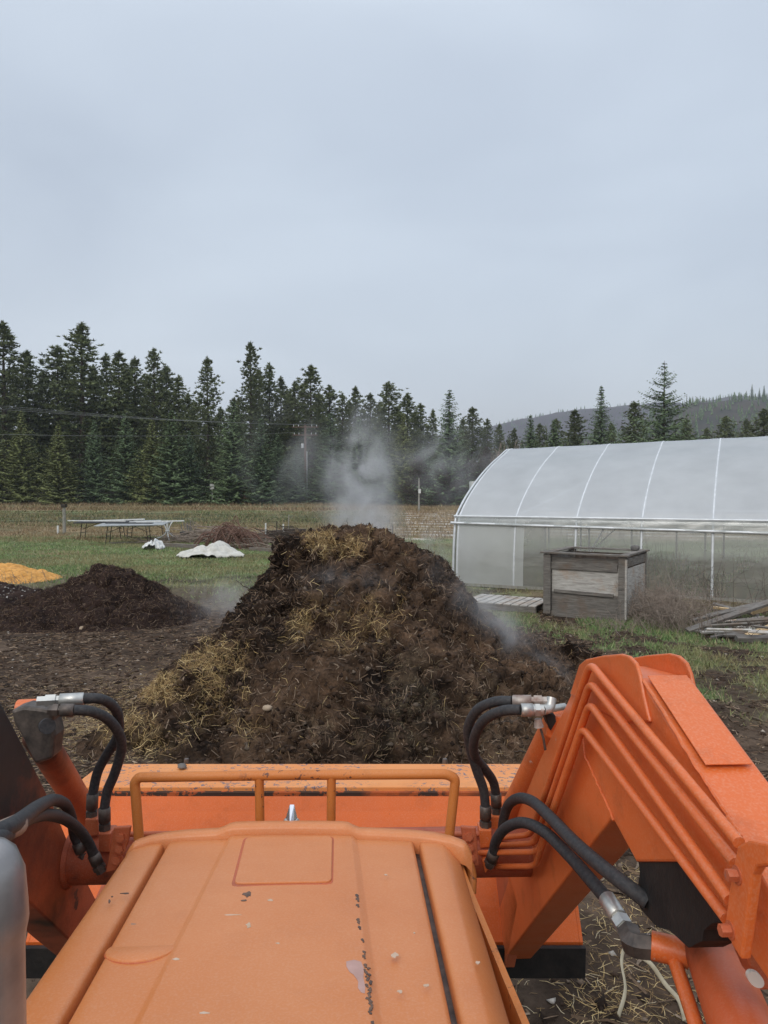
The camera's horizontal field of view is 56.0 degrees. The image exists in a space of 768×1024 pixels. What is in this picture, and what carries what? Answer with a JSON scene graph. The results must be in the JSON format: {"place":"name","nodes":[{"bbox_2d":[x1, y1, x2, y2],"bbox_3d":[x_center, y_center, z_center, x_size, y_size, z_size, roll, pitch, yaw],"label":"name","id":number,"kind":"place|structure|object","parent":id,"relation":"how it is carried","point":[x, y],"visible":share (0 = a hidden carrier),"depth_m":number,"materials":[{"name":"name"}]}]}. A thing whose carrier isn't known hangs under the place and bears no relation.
{"place":"outdoors","nodes":[
{"label":"outdoors","id":0,"kind":"place"},
{"bbox_2d":[0,501,459,511],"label":"dry grass","id":1,"kind":"structure","parent":0,"point":[138,507],"depth_m":64.08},
{"bbox_2d":[0,498,767,1023],"bbox_3d":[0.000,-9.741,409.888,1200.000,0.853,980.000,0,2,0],"label":"ground","id":2,"kind":"structure","parent":0,"point":[534,994],"depth_m":9.66,"materials":[{"name":"soil"}]},
{"bbox_2d":[0,435,17,503],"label":"spruce tree","id":3,"kind":"object","parent":2,"relation":"on","point":[1,474],"visible":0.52,"depth_m":78.46,"materials":[{"name":"green plant"}]},
{"bbox_2d":[0,581,42,605],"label":"gravelly mound","id":4,"kind":"object","parent":2,"relation":"on","point":[17,593],"visible":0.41,"depth_m":13.97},
{"bbox_2d":[0,411,49,503],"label":"spruce tree","id":5,"kind":"object","parent":2,"relation":"on","point":[20,482],"visible":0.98,"depth_m":78.28,"materials":[{"name":"green plant"}]},
{"bbox_2d":[0,320,54,502],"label":"pine tree","id":6,"kind":"object","parent":2,"relation":"on","point":[9,343],"visible":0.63,"depth_m":83.45,"materials":[{"name":"green plant"}]},
{"bbox_2d":[0,563,61,583],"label":"shavings pile","id":7,"kind":"object","parent":2,"relation":"on","point":[21,573],"visible":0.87,"depth_m":17.66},
{"bbox_2d":[0,349,66,495],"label":"pine tree","id":8,"kind":"object","parent":2,"relation":"on","point":[36,397],"visible":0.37,"depth_m":87.32,"materials":[{"name":"green plant"}]},
{"bbox_2d":[9,345,105,495],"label":"pine tree","id":9,"kind":"object","parent":2,"relation":"on","point":[56,355],"visible":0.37,"depth_m":88.45,"materials":[{"name":"green plant"}]},
{"bbox_2d":[27,424,89,505],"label":"spruce tree","id":10,"kind":"object","parent":2,"relation":"on","point":[58,491],"visible":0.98,"depth_m":76.68,"materials":[{"name":"green plant"}]},
{"bbox_2d":[27,321,139,503],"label":"pine tree","id":11,"kind":"object","parent":2,"relation":"on","point":[83,366],"visible":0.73,"depth_m":84.74,"materials":[{"name":"green plant"}]},
{"bbox_2d":[67,420,117,504],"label":"spruce tree","id":12,"kind":"object","parent":2,"relation":"on","point":[94,474],"visible":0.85,"depth_m":78.68,"materials":[{"name":"green plant"}]},
{"bbox_2d":[78,352,129,501],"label":"pine tree","id":13,"kind":"object","parent":2,"relation":"on","point":[105,364],"visible":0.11,"depth_m":91.18,"materials":[{"name":"green plant"}]},
{"bbox_2d":[0,563,210,632],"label":"soil mound","id":14,"kind":"object","parent":2,"relation":"on","point":[92,589],"visible":0.74,"depth_m":11.93,"materials":[{"name":"soil"}]},
{"bbox_2d":[0,563,211,632],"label":"mulch bits","id":15,"kind":"object","parent":14,"relation":"on","point":[105,606],"visible":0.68,"depth_m":11.97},
{"bbox_2d":[75,349,154,491],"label":"pine tree","id":16,"kind":"object","parent":2,"relation":"on","point":[120,410],"visible":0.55,"depth_m":85.99,"materials":[{"name":"green plant"}]},
{"bbox_2d":[89,414,148,504],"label":"spruce tree","id":17,"kind":"object","parent":2,"relation":"on","point":[118,476],"visible":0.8,"depth_m":78.65,"materials":[{"name":"green plant"}]},
{"bbox_2d":[100,525,155,543],"bbox_3d":[-10.540,0.912,29.804,2.100,0.757,0.760,0,2,-6],"label":"folding table","id":18,"kind":"object","parent":2,"relation":"on","point":[125,526],"visible":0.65,"depth_m":29.48,"materials":[{"name":"grey metal"}]},
{"bbox_2d":[94,522,168,526],"bbox_3d":[-10.340,0.501,29.692,2.701,0.114,1.300,0,2,-7],"label":"sheet","id":19,"kind":"object","parent":18,"relation":"on","point":[152,524],"visible":0.95,"depth_m":29.37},
{"bbox_2d":[104,355,160,482],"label":"pine tree","id":20,"kind":"object","parent":2,"relation":"on","point":[135,365],"visible":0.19,"depth_m":92.26,"materials":[{"name":"green plant"}]},
{"bbox_2d":[108,348,191,494],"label":"pine tree","id":21,"kind":"object","parent":2,"relation":"on","point":[156,381],"visible":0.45,"depth_m":87.12,"materials":[{"name":"green plant"}]},
{"bbox_2d":[120,420,179,504],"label":"spruce tree","id":22,"kind":"object","parent":2,"relation":"on","point":[149,457],"visible":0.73,"depth_m":77.48,"materials":[{"name":"green plant"}]},
{"bbox_2d":[138,410,197,504],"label":"spruce tree","id":23,"kind":"object","parent":2,"relation":"on","point":[171,488],"visible":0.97,"depth_m":76.61,"materials":[{"name":"green plant"}]},
{"bbox_2d":[0,520,341,542],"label":"dry grass","id":24,"kind":"structure","parent":2,"relation":"on","point":[89,531],"depth_m":36.92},
{"bbox_2d":[138,365,204,484],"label":"pine tree","id":25,"kind":"object","parent":2,"relation":"on","point":[167,382],"visible":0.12,"depth_m":90.19,"materials":[{"name":"green plant"}]},
{"bbox_2d":[155,375,211,490],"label":"pine tree","id":26,"kind":"object","parent":2,"relation":"on","point":[175,396],"visible":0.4,"depth_m":87.22,"materials":[{"name":"green plant"}]},
{"bbox_2d":[11,402,369,499],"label":"forest depth","id":27,"kind":"object","parent":2,"relation":"on","point":[175,455],"depth_m":110.44,"materials":[{"name":"plant"}]},
{"bbox_2d":[167,392,215,495],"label":"pine tree","id":28,"kind":"object","parent":2,"relation":"on","point":[188,402],"visible":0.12,"depth_m":91.41,"materials":[{"name":"green plant"}]},
{"bbox_2d":[175,431,208,503],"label":"spruce tree","id":29,"kind":"object","parent":2,"relation":"on","point":[190,465],"visible":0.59,"depth_m":79.20,"materials":[{"name":"green plant"}]},
{"bbox_2d":[125,518,274,543],"bbox_3d":[-6.577,0.962,30.730,8.557,1.382,2.771,0,2,0],"label":"brush pile","id":30,"kind":"object","parent":2,"relation":"on","point":[189,536],"visible":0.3,"depth_m":30.27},
{"bbox_2d":[0,509,405,527],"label":"field growth","id":31,"kind":"object","parent":2,"relation":"on","point":[139,513],"visible":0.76,"depth_m":50.14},
{"bbox_2d":[176,541,243,557],"bbox_3d":[-5.783,1.247,24.129,2.397,0.533,1.616,0,2,0],"label":"white sheet","id":32,"kind":"object","parent":2,"relation":"on","point":[217,549],"visible":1,"depth_m":23.71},
{"bbox_2d":[174,356,249,502],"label":"pine tree","id":33,"kind":"object","parent":2,"relation":"on","point":[206,414],"visible":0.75,"depth_m":83.36,"materials":[{"name":"green plant"}]},
{"bbox_2d":[202,407,231,498],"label":"pine tree","id":34,"kind":"object","parent":2,"relation":"on","point":[219,409],"visible":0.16,"depth_m":96.38,"materials":[{"name":"green plant"}]},
{"bbox_2d":[187,402,277,505],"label":"spruce tree","id":35,"kind":"object","parent":2,"relation":"on","point":[231,480],"visible":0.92,"depth_m":76.68,"materials":[{"name":"green plant"}]},
{"bbox_2d":[193,515,274,549],"bbox_3d":[-5.618,0.769,27.484,3.582,1.275,1.666,0,2,0],"label":"vine pile","id":36,"kind":"object","parent":2,"relation":"on","point":[239,535],"visible":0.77,"depth_m":27.27,"materials":[{"name":"brown plant"}]},
{"bbox_2d":[229,537,274,549],"bbox_3d":[-4.966,1.256,27.437,3.605,0.640,1.565,0,2,5],"label":"brush pile","id":37,"kind":"object","parent":2,"relation":"on","point":[266,541],"visible":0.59,"depth_m":27.28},
{"bbox_2d":[218,341,290,497],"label":"pine tree","id":38,"kind":"object","parent":2,"relation":"on","point":[252,409],"visible":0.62,"depth_m":85.18,"materials":[{"name":"green plant"}]},
{"bbox_2d":[238,418,289,505],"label":"spruce tree","id":39,"kind":"object","parent":2,"relation":"on","point":[261,469],"visible":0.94,"depth_m":76.54,"materials":[{"name":"green plant"}]},
{"bbox_2d":[241,362,293,485],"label":"pine tree","id":40,"kind":"object","parent":2,"relation":"on","point":[269,387],"visible":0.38,"depth_m":89.28,"materials":[{"name":"green plant"}]},
{"bbox_2d":[254,524,299,540],"bbox_3d":[-4.201,0.971,30.626,3.900,0.893,1.802,0,2,0],"label":"brush pile","id":41,"kind":"object","parent":2,"relation":"on","point":[272,534],"visible":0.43,"depth_m":30.40,"materials":[{"name":"brown plant"}]},
{"bbox_2d":[254,433,306,503],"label":"spruce tree","id":42,"kind":"object","parent":2,"relation":"on","point":[276,456],"visible":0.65,"depth_m":79.51,"materials":[{"name":"green plant"}]},
{"bbox_2d":[267,376,298,483],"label":"pine tree","id":43,"kind":"object","parent":2,"relation":"on","point":[281,384],"visible":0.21,"depth_m":93.28,"materials":[{"name":"green plant"}]},
{"bbox_2d":[272,380,319,490],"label":"pine tree","id":44,"kind":"object","parent":2,"relation":"on","point":[289,416],"visible":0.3,"depth_m":89.04,"materials":[{"name":"green plant"}]},
{"bbox_2d":[277,445,325,504],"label":"spruce tree","id":45,"kind":"object","parent":2,"relation":"on","point":[296,493],"visible":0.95,"depth_m":79.43,"materials":[{"name":"green plant"}]},
{"bbox_2d":[292,425,317,500],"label":"utility pole","id":46,"kind":"object","parent":2,"relation":"on","point":[303,445],"visible":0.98,"depth_m":81.70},
{"bbox_2d":[278,364,355,502],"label":"pine tree","id":47,"kind":"object","parent":2,"relation":"on","point":[310,373],"visible":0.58,"depth_m":86.91,"materials":[{"name":"green plant"}]},
{"bbox_2d":[0,534,636,603],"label":"grass","id":48,"kind":"structure","parent":2,"relation":"on","point":[130,562],"depth_m":23.55,"materials":[{"name":"plant"}]},
{"bbox_2d":[304,413,351,503],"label":"spruce tree","id":49,"kind":"object","parent":2,"relation":"on","point":[325,482],"visible":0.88,"depth_m":79.37,"materials":[{"name":"green plant"}]},
{"bbox_2d":[305,384,365,495],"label":"pine tree","id":50,"kind":"object","parent":2,"relation":"on","point":[329,398],"visible":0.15,"depth_m":92.29,"materials":[{"name":"green plant"}]},
{"bbox_2d":[74,524,601,763],"bbox_3d":[0.108,1.086,8.094,5.616,1.947,5.722,0,2,0],"label":"compost heap","id":51,"kind":"object","parent":2,"relation":"on","point":[227,754],"visible":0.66,"depth_m":6.39,"materials":[{"name":"soil"}]},
{"bbox_2d":[73,523,603,763],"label":"twigs","id":52,"kind":"object","parent":51,"relation":"on","point":[499,659],"visible":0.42,"depth_m":6.52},
{"bbox_2d":[76,522,602,763],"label":"heap clods","id":53,"kind":"object","parent":51,"relation":"on","point":[367,668],"visible":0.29,"depth_m":6.55,"materials":[{"name":"soil"}]},
{"bbox_2d":[80,524,603,763],"bbox_3d":[0.023,1.098,8.092,5.561,1.990,5.816,0,2,0],"label":"heap straw","id":54,"kind":"object","parent":51,"relation":"on","point":[153,688],"visible":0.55,"depth_m":6.63,"materials":[{"name":"plant"}]},
{"bbox_2d":[236,638,524,763],"bbox_3d":[0.033,1.609,6.076,2.511,0.872,1.265,0,2,-13],"label":"old hay","id":55,"kind":"object","parent":51,"relation":"on","point":[410,712],"visible":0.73,"depth_m":5.92},
{"bbox_2d":[329,463,353,501],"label":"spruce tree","id":56,"kind":"object","parent":2,"relation":"on","point":[342,476],"visible":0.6,"depth_m":78.64,"materials":[{"name":"green plant"}]},
{"bbox_2d":[323,392,367,494],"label":"pine tree","id":57,"kind":"object","parent":2,"relation":"on","point":[343,415],"visible":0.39,"depth_m":89.37,"materials":[{"name":"green plant"}]},
{"bbox_2d":[330,418,378,504],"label":"spruce tree","id":58,"kind":"object","parent":2,"relation":"on","point":[357,470],"visible":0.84,"depth_m":77.50,"materials":[{"name":"green plant"}]},
{"bbox_2d":[339,385,372,487],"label":"pine tree","id":59,"kind":"object","parent":2,"relation":"on","point":[355,402],"visible":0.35,"depth_m":91.43,"materials":[{"name":"green plant"}]},
{"bbox_2d":[360,393,390,480],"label":"pine tree","id":60,"kind":"object","parent":2,"relation":"on","point":[369,398],"visible":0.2,"depth_m":94.37,"materials":[{"name":"green plant"}]},
{"bbox_2d":[348,431,403,505],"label":"spruce tree","id":61,"kind":"object","parent":2,"relation":"on","point":[379,473],"visible":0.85,"depth_m":76.40,"materials":[{"name":"green plant"}]},
{"bbox_2d":[0,653,767,1023],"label":"tractor","id":62,"kind":"object","parent":2,"relation":"on","point":[444,893],"visible":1,"depth_m":1.33,"materials":[{"name":"paint"}]},
{"bbox_2d":[0,600,767,1023],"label":"wood chips","id":63,"kind":"object","parent":2,"relation":"on","point":[62,650],"visible":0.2,"depth_m":9.18,"materials":[{"name":"wood"}]},
{"bbox_2d":[0,606,767,1023],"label":"soil clods","id":64,"kind":"object","parent":2,"relation":"on","point":[600,1004],"visible":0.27,"depth_m":8.55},
{"bbox_2d":[1,596,767,1023],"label":"loose straw","id":65,"kind":"object","parent":2,"relation":"on","point":[613,990],"visible":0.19,"depth_m":3.33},
{"bbox_2d":[352,381,417,499],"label":"pine tree","id":66,"kind":"object","parent":2,"relation":"on","point":[393,418],"visible":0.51,"depth_m":85.37,"materials":[{"name":"green plant"}]},
{"bbox_2d":[338,508,454,537],"bbox_3d":[5.055,0.439,46.499,16.012,0.808,27.263,0,2,0],"label":"field stubble","id":67,"kind":"object","parent":2,"relation":"on","point":[428,528],"visible":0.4,"depth_m":43.81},
{"bbox_2d":[382,413,424,505],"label":"spruce tree","id":68,"kind":"object","parent":2,"relation":"on","point":[403,459],"visible":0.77,"depth_m":76.21,"materials":[{"name":"green plant"}]},
{"bbox_2d":[386,392,433,501],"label":"pine tree","id":69,"kind":"object","parent":2,"relation":"on","point":[407,409],"visible":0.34,"depth_m":87.36,"materials":[{"name":"green plant"}]},
{"bbox_2d":[393,455,437,505],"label":"spruce tree","id":70,"kind":"object","parent":2,"relation":"on","point":[419,472],"visible":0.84,"depth_m":72.70,"materials":[{"name":"green plant"}]},
{"bbox_2d":[392,403,443,486],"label":"pine tree","id":71,"kind":"object","parent":2,"relation":"on","point":[424,428],"visible":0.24,"depth_m":91.42,"materials":[{"name":"green plant"}]},
{"bbox_2d":[409,445,439,503],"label":"spruce tree","id":72,"kind":"object","parent":2,"relation":"on","point":[423,452],"visible":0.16,"depth_m":78.56,"materials":[{"name":"green plant"}]},
{"bbox_2d":[421,409,443,490],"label":"pine tree","id":73,"kind":"object","parent":2,"relation":"on","point":[433,420],"visible":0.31,"depth_m":94.49,"materials":[{"name":"green plant"}]},
{"bbox_2d":[415,463,463,505],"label":"bush","id":74,"kind":"object","parent":2,"relation":"on","point":[444,492],"visible":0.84,"depth_m":70.63,"materials":[{"name":"green plant"}]},
{"bbox_2d":[408,390,481,505],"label":"fir tree","id":75,"kind":"object","parent":2,"relation":"on","point":[447,447],"visible":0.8,"depth_m":71.33,"materials":[{"name":"green plant"}]},
{"bbox_2d":[454,458,481,503],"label":"spruce tree","id":76,"kind":"object","parent":2,"relation":"on","point":[469,464],"visible":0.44,"depth_m":71.64,"materials":[{"name":"green plant"}]},
{"bbox_2d":[453,406,490,483],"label":"pine tree","id":77,"kind":"object","parent":2,"relation":"on","point":[470,439],"visible":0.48,"depth_m":85.48,"materials":[{"name":"green plant"}]},
{"bbox_2d":[470,446,495,478],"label":"spruce tree","id":78,"kind":"object","parent":2,"relation":"on","point":[483,460],"visible":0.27,"depth_m":73.62,"materials":[{"name":"green plant"}]},
{"bbox_2d":[474,418,497,477],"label":"pine tree","id":79,"kind":"object","parent":2,"relation":"on","point":[487,443],"visible":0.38,"depth_m":87.52,"materials":[{"name":"green plant"}]},
{"bbox_2d":[492,424,508,456],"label":"pine tree","id":80,"kind":"object","parent":2,"relation":"on","point":[498,430],"visible":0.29,"depth_m":92.54,"materials":[{"name":"green plant"}]},
{"bbox_2d":[474,594,542,612],"bbox_3d":[2.350,1.738,13.805,1.420,0.126,1.050,1,2,28],"label":"pallet","id":81,"kind":"object","parent":2,"relation":"on","point":[508,603],"visible":0.88,"depth_m":13.45,"materials":[{"name":"grey wood"}]},
{"bbox_2d":[520,414,540,448],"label":"spruce tree","id":82,"kind":"object","parent":2,"relation":"on","point":[528,443],"visible":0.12,"depth_m":77.77,"materials":[{"name":"green plant"}]},
{"bbox_2d":[534,423,548,447],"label":"pine tree","id":83,"kind":"object","parent":2,"relation":"on","point":[540,431],"visible":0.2,"depth_m":103.59,"materials":[{"name":"green plant"}]},
{"bbox_2d":[545,420,561,446],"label":"spruce tree","id":84,"kind":"object","parent":2,"relation":"on","point":[554,440],"visible":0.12,"depth_m":77.61,"materials":[{"name":"green plant"}]},
{"bbox_2d":[560,409,593,445],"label":"pine tree","id":85,"kind":"object","parent":2,"relation":"on","point":[575,425],"visible":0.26,"depth_m":83.54,"materials":[{"name":"green plant"}]},
{"bbox_2d":[540,546,649,621],"bbox_3d":[3.820,1.263,13.030,1.530,1.141,1.510,1,2,33],"label":"wooden bin","id":86,"kind":"object","parent":2,"relation":"on","point":[574,580],"visible":0.91,"depth_m":12.52,"materials":[{"name":"grey wood"}]},
{"bbox_2d":[581,385,622,445],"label":"fir tree","id":87,"kind":"object","parent":2,"relation":"on","point":[601,423],"visible":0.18,"depth_m":73.60,"materials":[{"name":"green plant"}]},
{"bbox_2d":[450,436,767,602],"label":"greenhouse","id":88,"kind":"object","parent":2,"relation":"on","point":[512,497],"visible":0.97,"depth_m":16.69,"materials":[{"name":"plastic"}]},
{"bbox_2d":[515,603,732,638],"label":"dry weeds","id":89,"kind":"object","parent":2,"relation":"on","point":[631,621],"visible":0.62,"depth_m":11.56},
{"bbox_2d":[503,419,759,448],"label":"distant forest","id":90,"kind":"object","parent":2,"relation":"on","point":[522,443],"depth_m":134.21,"materials":[{"name":"plant"}]},
{"bbox_2d":[614,400,654,443],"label":"pine tree","id":91,"kind":"object","parent":2,"relation":"on","point":[634,409],"visible":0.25,"depth_m":87.47,"materials":[{"name":"green plant"}]},
{"bbox_2d":[524,523,767,596],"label":"greenhouse weeds","id":92,"kind":"object","parent":2,"relation":"on","point":[739,559],"visible":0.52,"depth_m":19.11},
{"bbox_2d":[617,948,685,1020],"bbox_3d":[1.121,2.046,3.151,0.302,0.124,0.323,0,2,0],"label":"strap","id":93,"kind":"object","parent":2,"relation":"on","point":[673,993],"visible":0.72,"depth_m":3.16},
{"bbox_2d":[617,361,712,442],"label":"fir tree","id":94,"kind":"object","parent":2,"relation":"on","point":[662,423],"visible":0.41,"depth_m":73.60,"materials":[{"name":"green plant"}]},
{"bbox_2d":[586,569,766,638],"bbox_3d":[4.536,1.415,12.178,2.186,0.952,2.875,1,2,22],"label":"dry weeds","id":95,"kind":"object","parent":2,"relation":"on","point":[660,609],"visible":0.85,"depth_m":11.74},
{"bbox_2d":[646,558,767,613],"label":"tall weeds","id":96,"kind":"object","parent":2,"relation":"on","point":[698,565],"visible":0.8,"depth_m":13.34,"materials":[{"name":"brown plant"}]},
{"bbox_2d":[662,602,767,635],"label":"dry weeds","id":97,"kind":"object","parent":2,"relation":"on","point":[763,624],"visible":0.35,"depth_m":11.37,"materials":[{"name":"brown plant"}]},
{"bbox_2d":[707,416,744,438],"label":"pine tree","id":98,"kind":"object","parent":2,"relation":"on","point":[726,427],"visible":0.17,"depth_m":99.56,"materials":[{"name":"green plant"}]},
{"bbox_2d":[685,600,767,632],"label":"plank","id":99,"kind":"object","parent":2,"relation":"on","point":[749,609],"visible":0.72,"depth_m":11.41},
{"bbox_2d":[735,635,767,642],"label":"plank","id":100,"kind":"object","parent":2,"relation":"on","point":[749,638],"visible":0.95,"depth_m":10.62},
{"bbox_2d":[736,408,767,437],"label":"pine tree","id":101,"kind":"object","parent":2,"relation":"on","point":[763,416],"visible":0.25,"depth_m":79.68,"materials":[{"name":"green plant"}]},
{"bbox_2d":[0,0,767,446],"label":"sky","id":102,"kind":"structure","parent":0,"point":[519,209],"materials":[{"name":"grey"}]},
{"bbox_2d":[7,618,765,1020],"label":"pebbles","id":103,"kind":"object","parent":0,"point":[553,1000],"visible":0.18,"depth_m":6.63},
{"bbox_2d":[416,396,767,464],"bbox_3d":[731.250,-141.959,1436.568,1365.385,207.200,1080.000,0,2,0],"label":"hills","id":104,"kind":"structure","parent":0,"point":[545,421],"depth_m":1319.22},
{"bbox_2d":[431,394,767,451],"bbox_3d":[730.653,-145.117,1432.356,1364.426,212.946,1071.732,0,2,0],"label":"hillside forest","id":105,"kind":"object","parent":104,"relation":"on","point":[585,411],"visible":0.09,"depth_m":1363.73,"materials":[{"name":"plant"}]},
{"bbox_2d":[494,610,767,726],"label":"grass","id":106,"kind":"structure","parent":0,"point":[688,637],"depth_m":10.40,"materials":[{"name":"plant"}]},
{"bbox_2d":[523,551,767,599],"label":"greenhouse grass","id":107,"kind":"structure","parent":0,"point":[680,573],"depth_m":18.26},
{"bbox_2d":[564,400,767,445],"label":"hills","id":108,"kind":"structure","parent":0,"point":[722,413],"depth_m":544.11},
{"bbox_2d":[563,392,767,443],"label":"hillside forest","id":109,"kind":"object","parent":108,"relation":"on","point":[701,415],"visible":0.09,"depth_m":550.16,"materials":[{"name":"plant"}]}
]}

